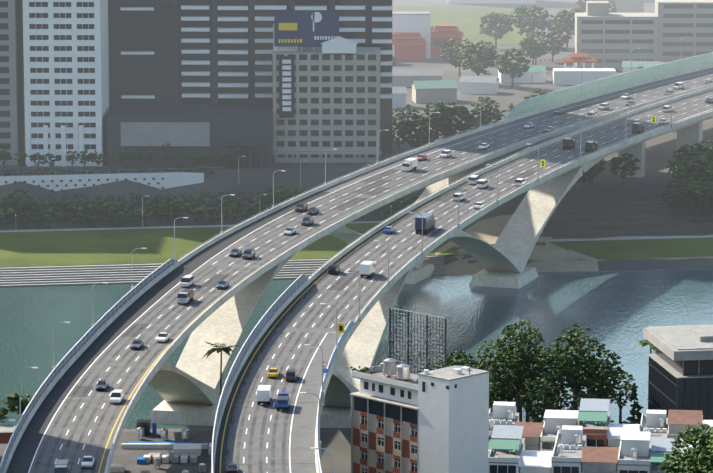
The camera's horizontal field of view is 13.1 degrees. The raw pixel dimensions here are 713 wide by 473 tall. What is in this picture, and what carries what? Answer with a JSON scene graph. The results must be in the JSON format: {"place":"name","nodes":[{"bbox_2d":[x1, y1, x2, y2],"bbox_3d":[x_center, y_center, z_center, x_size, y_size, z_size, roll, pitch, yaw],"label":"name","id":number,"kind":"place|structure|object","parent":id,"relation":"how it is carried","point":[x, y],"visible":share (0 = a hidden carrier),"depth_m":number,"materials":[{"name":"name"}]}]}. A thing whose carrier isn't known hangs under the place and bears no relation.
{"place":"outdoors","nodes":[
{"label":"outdoors","id":0,"kind":"place"},
{"bbox_2d":[0,221,383,231],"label":"path","id":1,"kind":"structure","parent":0,"point":[148,227],"depth_m":850.52,"materials":[{"name":"grey concrete"}]},
{"bbox_2d":[0,218,478,266],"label":"grass field","id":2,"kind":"structure","parent":0,"point":[59,248],"depth_m":824.12,"materials":[{"name":"green plant"}]},
{"bbox_2d":[0,267,712,428],"bbox_3d":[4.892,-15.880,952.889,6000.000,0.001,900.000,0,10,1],"label":"river water","id":3,"kind":"structure","parent":0,"point":[617,311],"depth_m":746.82,"materials":[{"name":"teal liquid"}]},
{"bbox_2d":[0,0,712,472],"bbox_3d":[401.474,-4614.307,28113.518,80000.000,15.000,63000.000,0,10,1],"label":"ground","id":4,"kind":"structure","parent":0,"point":[654,180],"depth_m":891.96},
{"bbox_2d":[0,419,212,472],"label":"bank yard and sheds","id":5,"kind":"object","parent":4,"relation":"on","point":[143,449],"visible":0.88,"depth_m":573.00,"materials":[{"name":"paint"}]},
{"bbox_2d":[0,164,216,190],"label":"retaining wall","id":6,"kind":"structure","parent":4,"relation":"on","point":[165,180],"depth_m":891.17,"materials":[{"name":"grey concrete"}]},
{"bbox_2d":[0,0,392,167],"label":"city block","id":7,"kind":"structure","parent":4,"relation":"on","point":[107,78],"depth_m":913.17,"materials":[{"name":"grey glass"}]},
{"bbox_2d":[274,11,338,117],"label":"hotel billboard signs","id":8,"kind":"object","parent":7,"relation":"on","point":[301,29],"visible":0.88,"depth_m":911.43,"materials":[{"name":"blue"}]},
{"bbox_2d":[15,156,391,227],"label":"street lamps","id":9,"kind":"object","parent":4,"relation":"on","point":[193,171],"visible":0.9,"depth_m":890.33,"materials":[{"name":"grey metal"}]},
{"bbox_2d":[0,181,424,228],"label":"bank tree band","id":10,"kind":"object","parent":4,"relation":"on","point":[24,209],"visible":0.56,"depth_m":861.69,"materials":[{"name":"green plant"}]},
{"bbox_2d":[0,256,444,286],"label":"embankment steps","id":11,"kind":"structure","parent":4,"relation":"on","point":[112,272],"depth_m":793.10,"materials":[{"name":"grey concrete"}]},
{"bbox_2d":[0,89,546,173],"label":"street trees","id":12,"kind":"object","parent":4,"relation":"on","point":[443,124],"visible":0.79,"depth_m":928.08,"materials":[{"name":"green plant"}]},
{"bbox_2d":[0,320,712,472],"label":"bank trees","id":13,"kind":"object","parent":4,"relation":"on","point":[522,373],"visible":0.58,"depth_m":602.35,"materials":[{"name":"green plant"}]},
{"bbox_2d":[2,65,712,472],"bbox_3d":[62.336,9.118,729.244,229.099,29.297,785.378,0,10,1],"label":"bridge","id":14,"kind":"structure","parent":4,"relation":"on","point":[186,387],"depth_m":662.23,"materials":[{"name":"concrete"}]},
{"bbox_2d":[54,459,69,472],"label":"truck","id":15,"kind":"object","parent":14,"relation":"on","point":[62,466],"visible":1,"depth_m":480.39,"materials":[{"name":"grey paint"}]},
{"bbox_2d":[81,456,93,467],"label":"sedan","id":16,"kind":"object","parent":14,"relation":"on","point":[87,461],"visible":1,"depth_m":488.20,"materials":[{"name":"grey paint"}]},
{"bbox_2d":[0,259,177,472],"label":"noise wall","id":17,"kind":"structure","parent":14,"relation":"on","point":[101,322],"depth_m":572.59,"materials":[{"name":"grey concrete"}]},
{"bbox_2d":[96,380,108,390],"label":"sedan","id":18,"kind":"object","parent":14,"relation":"on","point":[102,385],"visible":1,"depth_m":544.05,"materials":[{"name":"black paint"}]},
{"bbox_2d":[110,389,123,402],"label":"car","id":19,"kind":"object","parent":14,"relation":"on","point":[117,395],"visible":1,"depth_m":533.82,"materials":[{"name":"white paint"}]},
{"bbox_2d":[130,339,143,348],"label":"sedan","id":20,"kind":"object","parent":14,"relation":"on","point":[137,344],"visible":1,"depth_m":579.27,"materials":[{"name":"grey paint"}]},
{"bbox_2d":[156,332,169,341],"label":"sedan","id":21,"kind":"object","parent":14,"relation":"on","point":[163,336],"visible":1,"depth_m":585.85,"materials":[{"name":"white paint"}]},
{"bbox_2d":[177,289,193,303],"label":"truck","id":22,"kind":"object","parent":14,"relation":"on","point":[184,295],"visible":1,"depth_m":622.32,"materials":[{"name":"grey paint"}]},
{"bbox_2d":[180,275,193,286],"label":"van","id":23,"kind":"object","parent":14,"relation":"on","point":[187,280],"visible":1,"depth_m":640.77,"materials":[{"name":"white paint"}]},
{"bbox_2d":[216,280,228,288],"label":"sedan","id":24,"kind":"object","parent":14,"relation":"on","point":[222,284],"visible":1,"depth_m":640.09,"materials":[{"name":"blue paint"}]},
{"bbox_2d":[229,248,241,256],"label":"sedan","id":25,"kind":"object","parent":14,"relation":"on","point":[235,252],"visible":1,"depth_m":677.26,"materials":[{"name":"grey paint"}]},
{"bbox_2d":[242,249,254,258],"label":"suv","id":26,"kind":"object","parent":14,"relation":"on","point":[248,253],"visible":1,"depth_m":674.60,"materials":[{"name":"grey paint"}]},
{"bbox_2d":[283,227,295,234],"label":"sedan","id":27,"kind":"object","parent":14,"relation":"on","point":[290,230],"visible":1,"depth_m":705.93,"materials":[{"name":"grey paint"}]},
{"bbox_2d":[295,202,307,211],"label":"suv","id":28,"kind":"object","parent":14,"relation":"on","point":[301,206],"visible":1,"depth_m":737.28,"materials":[{"name":"grey paint"}]},
{"bbox_2d":[301,216,313,225],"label":"suv","id":29,"kind":"object","parent":14,"relation":"on","point":[308,220],"visible":0.98,"depth_m":718.73,"materials":[{"name":"grey paint"}]},
{"bbox_2d":[307,207,318,214],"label":"car","id":30,"kind":"object","parent":14,"relation":"on","point":[312,210],"visible":1,"depth_m":733.76,"materials":[{"name":"black paint"}]},
{"bbox_2d":[0,37,688,421],"bbox_3d":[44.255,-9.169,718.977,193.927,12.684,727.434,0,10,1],"label":"street lamps","id":31,"kind":"object","parent":14,"relation":"on","point":[222,231],"visible":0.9,"depth_m":698.61,"materials":[{"name":"metal"},{"name":"painted steel"}]},
{"bbox_2d":[6,73,707,472],"bbox_3d":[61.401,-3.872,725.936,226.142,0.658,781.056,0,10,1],"label":"bridge road wear","id":32,"kind":"object","parent":14,"relation":"on","point":[28,443],"visible":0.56,"depth_m":609.01,"materials":[{"name":"grey asphalt"}]},
{"bbox_2d":[28,71,711,472],"bbox_3d":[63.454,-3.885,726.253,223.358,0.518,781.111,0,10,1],"label":"lane markings","id":33,"kind":"object","parent":14,"relation":"on","point":[210,305],"visible":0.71,"depth_m":598.34,"materials":[{"name":"white paint"}]},
{"bbox_2d":[105,82,712,472],"bbox_3d":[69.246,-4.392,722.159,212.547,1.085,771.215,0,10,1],"label":"bridge rails","id":34,"kind":"object","parent":14,"relation":"attached to","point":[321,230],"visible":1,"depth_m":721.00,"materials":[{"name":"grey metal"}]},
{"bbox_2d":[402,158,417,171],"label":"box truck","id":35,"kind":"object","parent":14,"relation":"on","point":[409,164],"visible":1,"depth_m":802.22,"materials":[{"name":"white paint"}]},
{"bbox_2d":[416,154,426,160],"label":"sedan","id":36,"kind":"object","parent":14,"relation":"on","point":[422,157],"visible":0.9,"depth_m":820.88,"materials":[{"name":"red paint"}]},
{"bbox_2d":[440,150,451,157],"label":"suv","id":37,"kind":"object","parent":14,"relation":"on","point":[446,153],"visible":1,"depth_m":826.84,"materials":[{"name":"white paint"}]},
{"bbox_2d":[478,143,489,149],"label":"sedan","id":38,"kind":"object","parent":14,"relation":"on","point":[484,146],"visible":1,"depth_m":843.67,"materials":[{"name":"white paint"}]},
{"bbox_2d":[523,122,534,128],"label":"sedan","id":39,"kind":"object","parent":14,"relation":"on","point":[529,125],"visible":1,"depth_m":885.10,"materials":[{"name":"blue paint"}]},
{"bbox_2d":[544,126,554,131],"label":"sedan","id":40,"kind":"object","parent":14,"relation":"on","point":[548,128],"visible":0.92,"depth_m":878.98,"materials":[{"name":"grey paint"}]},
{"bbox_2d":[553,108,563,113],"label":"sedan","id":41,"kind":"object","parent":14,"relation":"on","point":[558,110],"visible":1,"depth_m":915.55,"materials":[{"name":"blue paint"}]},
{"bbox_2d":[586,111,596,117],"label":"car","id":42,"kind":"object","parent":14,"relation":"on","point":[591,114],"visible":0.88,"depth_m":908.11,"materials":[{"name":"grey paint"}]},
{"bbox_2d":[598,103,608,109],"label":"suv","id":43,"kind":"object","parent":14,"relation":"on","point":[604,106],"visible":1,"depth_m":926.94,"materials":[{"name":"grey paint"}]},
{"bbox_2d":[503,52,712,119],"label":"noise barrier","id":44,"kind":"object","parent":14,"relation":"on","point":[525,106],"depth_m":962.64,"materials":[{"name":"green"}]},
{"bbox_2d":[621,93,631,98],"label":"sedan","id":45,"kind":"object","parent":14,"relation":"on","point":[625,96],"visible":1,"depth_m":951.91,"materials":[{"name":"white paint"}]},
{"bbox_2d":[626,101,635,105],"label":"sedan","id":46,"kind":"object","parent":14,"relation":"on","point":[629,103],"visible":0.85,"depth_m":936.56,"materials":[{"name":"grey paint"}]},
{"bbox_2d":[664,90,673,94],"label":"sedan","id":47,"kind":"object","parent":14,"relation":"on","point":[669,92],"visible":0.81,"depth_m":962.75,"materials":[{"name":"grey paint"}]},
{"bbox_2d":[673,82,683,88],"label":"van","id":48,"kind":"object","parent":14,"relation":"on","point":[678,85],"visible":1,"depth_m":977.28,"materials":[{"name":"white paint"}]},
{"bbox_2d":[350,306,489,472],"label":"building","id":49,"kind":"structure","parent":4,"relation":"on","point":[404,419],"depth_m":522.43,"materials":[{"name":"white paint"}]},
{"bbox_2d":[202,340,654,395],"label":"palm trees","id":50,"kind":"object","parent":4,"relation":"on","point":[226,350],"visible":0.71,"depth_m":621.88,"materials":[{"name":"green plant"}]},
{"bbox_2d":[211,86,712,472],"bbox_3d":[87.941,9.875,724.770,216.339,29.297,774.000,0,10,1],"label":"bridge","id":51,"kind":"structure","parent":4,"relation":"on","point":[503,260],"depth_m":668.05,"materials":[{"name":"concrete"}]},
{"bbox_2d":[226,463,237,472],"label":"sedan","id":52,"kind":"object","parent":51,"relation":"on","point":[231,467],"visible":1,"depth_m":483.87,"materials":[{"name":"black paint"}]},
{"bbox_2d":[211,274,308,472],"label":"noise wall","id":53,"kind":"structure","parent":51,"relation":"on","point":[290,290],"depth_m":579.64,"materials":[{"name":"grey concrete"}]},
{"bbox_2d":[257,385,270,404],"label":"box truck","id":54,"kind":"object","parent":51,"relation":"on","point":[264,394],"visible":1,"depth_m":531.40,"materials":[{"name":"white paint"}]},
{"bbox_2d":[268,368,279,377],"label":"sedan","id":55,"kind":"object","parent":51,"relation":"on","point":[273,372],"visible":1,"depth_m":553.95,"materials":[{"name":"yellow paint"}]},
{"bbox_2d":[276,392,289,409],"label":"truck","id":56,"kind":"object","parent":51,"relation":"on","point":[283,400],"visible":0.98,"depth_m":527.33,"materials":[{"name":"blue paint"}]},
{"bbox_2d":[285,369,297,380],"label":"suv","id":57,"kind":"object","parent":51,"relation":"on","point":[291,374],"visible":1,"depth_m":550.64,"materials":[{"name":"grey paint"}]},
{"bbox_2d":[328,264,340,273],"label":"suv","id":58,"kind":"object","parent":51,"relation":"on","point":[334,268],"visible":0.98,"depth_m":654.79,"materials":[{"name":"black paint"}]},
{"bbox_2d":[316,321,354,472],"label":"parapet","id":59,"kind":"structure","parent":51,"relation":"on","point":[343,335],"depth_m":550.94,"materials":[{"name":"grey concrete"}]},
{"bbox_2d":[360,261,374,277],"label":"box truck","id":60,"kind":"object","parent":51,"relation":"on","point":[367,268],"visible":1,"depth_m":651.47,"materials":[{"name":"white paint"}]},
{"bbox_2d":[383,226,394,233],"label":"sedan","id":61,"kind":"object","parent":51,"relation":"on","point":[389,229],"visible":1,"depth_m":705.74,"materials":[{"name":"blue paint"}]},
{"bbox_2d":[415,212,435,233],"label":"box truck","id":62,"kind":"object","parent":51,"relation":"on","point":[429,220],"visible":1,"depth_m":706.78,"materials":[{"name":"blue paint"}]},
{"bbox_2d":[453,193,464,200],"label":"suv","id":63,"kind":"object","parent":51,"relation":"on","point":[458,196],"visible":1,"depth_m":752.67,"materials":[{"name":"white paint"}]},
{"bbox_2d":[215,102,706,472],"bbox_3d":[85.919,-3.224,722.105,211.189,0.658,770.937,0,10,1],"label":"bridge road wear","id":64,"kind":"object","parent":51,"relation":"on","point":[344,281],"visible":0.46,"depth_m":621.00,"materials":[{"name":"grey asphalt"}]},
{"bbox_2d":[220,90,712,472],"bbox_3d":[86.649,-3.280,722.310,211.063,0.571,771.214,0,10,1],"label":"lane markings","id":65,"kind":"object","parent":51,"relation":"on","point":[347,306],"visible":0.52,"depth_m":592.45,"materials":[{"name":"white paint"}]},
{"bbox_2d":[468,175,479,184],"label":"van","id":66,"kind":"object","parent":51,"relation":"on","point":[473,179],"visible":0.83,"depth_m":778.31,"materials":[{"name":"white paint"}]},
{"bbox_2d":[473,202,484,208],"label":"sedan","id":67,"kind":"object","parent":51,"relation":"on","point":[478,205],"visible":0.92,"depth_m":742.90,"materials":[{"name":"white paint"}]},
{"bbox_2d":[477,179,488,188],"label":"van","id":68,"kind":"object","parent":51,"relation":"on","point":[482,183],"visible":1,"depth_m":772.88,"materials":[{"name":"white paint"}]},
{"bbox_2d":[323,116,655,372],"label":"road signs","id":69,"kind":"object","parent":51,"relation":"on","point":[341,327],"visible":0.85,"depth_m":577.57,"materials":[{"name":"yellow metal"}]},
{"bbox_2d":[300,80,712,472],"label":"street lamps","id":70,"kind":"object","parent":51,"relation":"on","point":[337,347],"visible":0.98,"depth_m":604.31,"materials":[{"name":"grey metal"}]},
{"bbox_2d":[311,85,712,320],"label":"bridge rails","id":71,"kind":"object","parent":51,"relation":"attached to","point":[499,197],"visible":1,"depth_m":769.78,"materials":[{"name":"grey metal"}]},
{"bbox_2d":[514,178,525,185],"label":"suv","id":72,"kind":"object","parent":51,"relation":"on","point":[520,181],"visible":0.9,"depth_m":777.90,"materials":[{"name":"white paint"}]},
{"bbox_2d":[562,137,575,148],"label":"truck","id":73,"kind":"object","parent":51,"relation":"on","point":[568,143],"visible":1,"depth_m":841.98,"materials":[{"name":"grey paint"}]},
{"bbox_2d":[585,141,597,152],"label":"truck","id":74,"kind":"object","parent":51,"relation":"on","point":[591,146],"visible":0.96,"depth_m":837.36,"materials":[{"name":"grey paint"}]},
{"bbox_2d":[632,122,644,133],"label":"truck","id":75,"kind":"object","parent":51,"relation":"on","point":[637,127],"visible":1,"depth_m":874.39,"materials":[{"name":"grey paint"}]},
{"bbox_2d":[658,118,668,123],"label":"sedan","id":76,"kind":"object","parent":51,"relation":"on","point":[662,121],"visible":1,"depth_m":894.95,"materials":[{"name":"grey paint"}]},
{"bbox_2d":[662,105,672,111],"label":"suv","id":77,"kind":"object","parent":51,"relation":"on","point":[666,108],"visible":0.92,"depth_m":919.45,"materials":[{"name":"white paint"}]},
{"bbox_2d":[705,98,712,102],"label":"sedan","id":78,"kind":"object","parent":51,"relation":"on","point":[708,100],"visible":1,"depth_m":941.68,"materials":[{"name":"grey paint"}]},
{"bbox_2d":[392,5,615,87],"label":"town trees","id":79,"kind":"object","parent":4,"relation":"on","point":[473,56],"visible":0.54,"depth_m":1172.82,"materials":[{"name":"green plant"}]},
{"bbox_2d":[392,0,651,58],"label":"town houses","id":80,"kind":"structure","parent":4,"relation":"on","point":[410,21],"depth_m":1186.60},
{"bbox_2d":[430,0,646,69],"bbox_3d":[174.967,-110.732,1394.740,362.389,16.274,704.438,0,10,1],"label":"town trees","id":81,"kind":"object","parent":4,"relation":"on","point":[540,51],"visible":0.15,"depth_m":1158.29,"materials":[{"name":"green plant"}]},
{"bbox_2d":[392,0,712,107],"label":"town buildings","id":82,"kind":"structure","parent":4,"relation":"on","point":[606,39],"depth_m":1155.32,"materials":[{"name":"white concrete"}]},
{"bbox_2d":[488,425,703,472],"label":"shophouse row","id":83,"kind":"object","parent":4,"relation":"on","point":[635,452],"visible":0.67,"depth_m":528.72,"materials":[{"name":"white paint"}]},
{"bbox_2d":[489,398,712,450],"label":"shophouse row","id":84,"kind":"object","parent":4,"relation":"on","point":[592,417],"visible":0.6,"depth_m":551.09,"materials":[{"name":"white paint"}]},
{"bbox_2d":[539,194,712,236],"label":"terraces","id":85,"kind":"object","parent":4,"relation":"on","point":[627,226],"visible":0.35,"depth_m":846.16,"materials":[{"name":"stone"}]},
{"bbox_2d":[573,140,712,221],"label":"trees","id":86,"kind":"object","parent":4,"relation":"on","point":[694,168],"visible":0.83,"depth_m":860.20,"materials":[{"name":"green plant"}]},
{"bbox_2d":[643,324,712,420],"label":"glass office building","id":87,"kind":"structure","parent":4,"relation":"on","point":[680,373],"depth_m":586.23,"materials":[{"name":"grey"}]},
{"bbox_2d":[393,7,536,44],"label":"sports field","id":88,"kind":"structure","parent":0,"point":[466,21],"depth_m":1339.38,"materials":[{"name":"green plant"}]},
{"bbox_2d":[433,214,598,274],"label":"sand shore","id":89,"kind":"structure","parent":0,"point":[492,229],"depth_m":814.80,"materials":[{"name":"beige sand"}]},
{"bbox_2d":[487,235,712,243],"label":"path","id":90,"kind":"structure","parent":0,"point":[636,237],"depth_m":834.54,"materials":[{"name":"grey concrete"}]},
{"bbox_2d":[491,237,712,261],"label":"riverbank","id":91,"kind":"structure","parent":0,"point":[646,248],"depth_m":824.82,"materials":[{"name":"green plant"}]},
{"bbox_2d":[585,256,712,261],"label":"wall","id":92,"kind":"structure","parent":0,"point":[667,258],"depth_m":815.97,"materials":[{"name":"grey concrete"}]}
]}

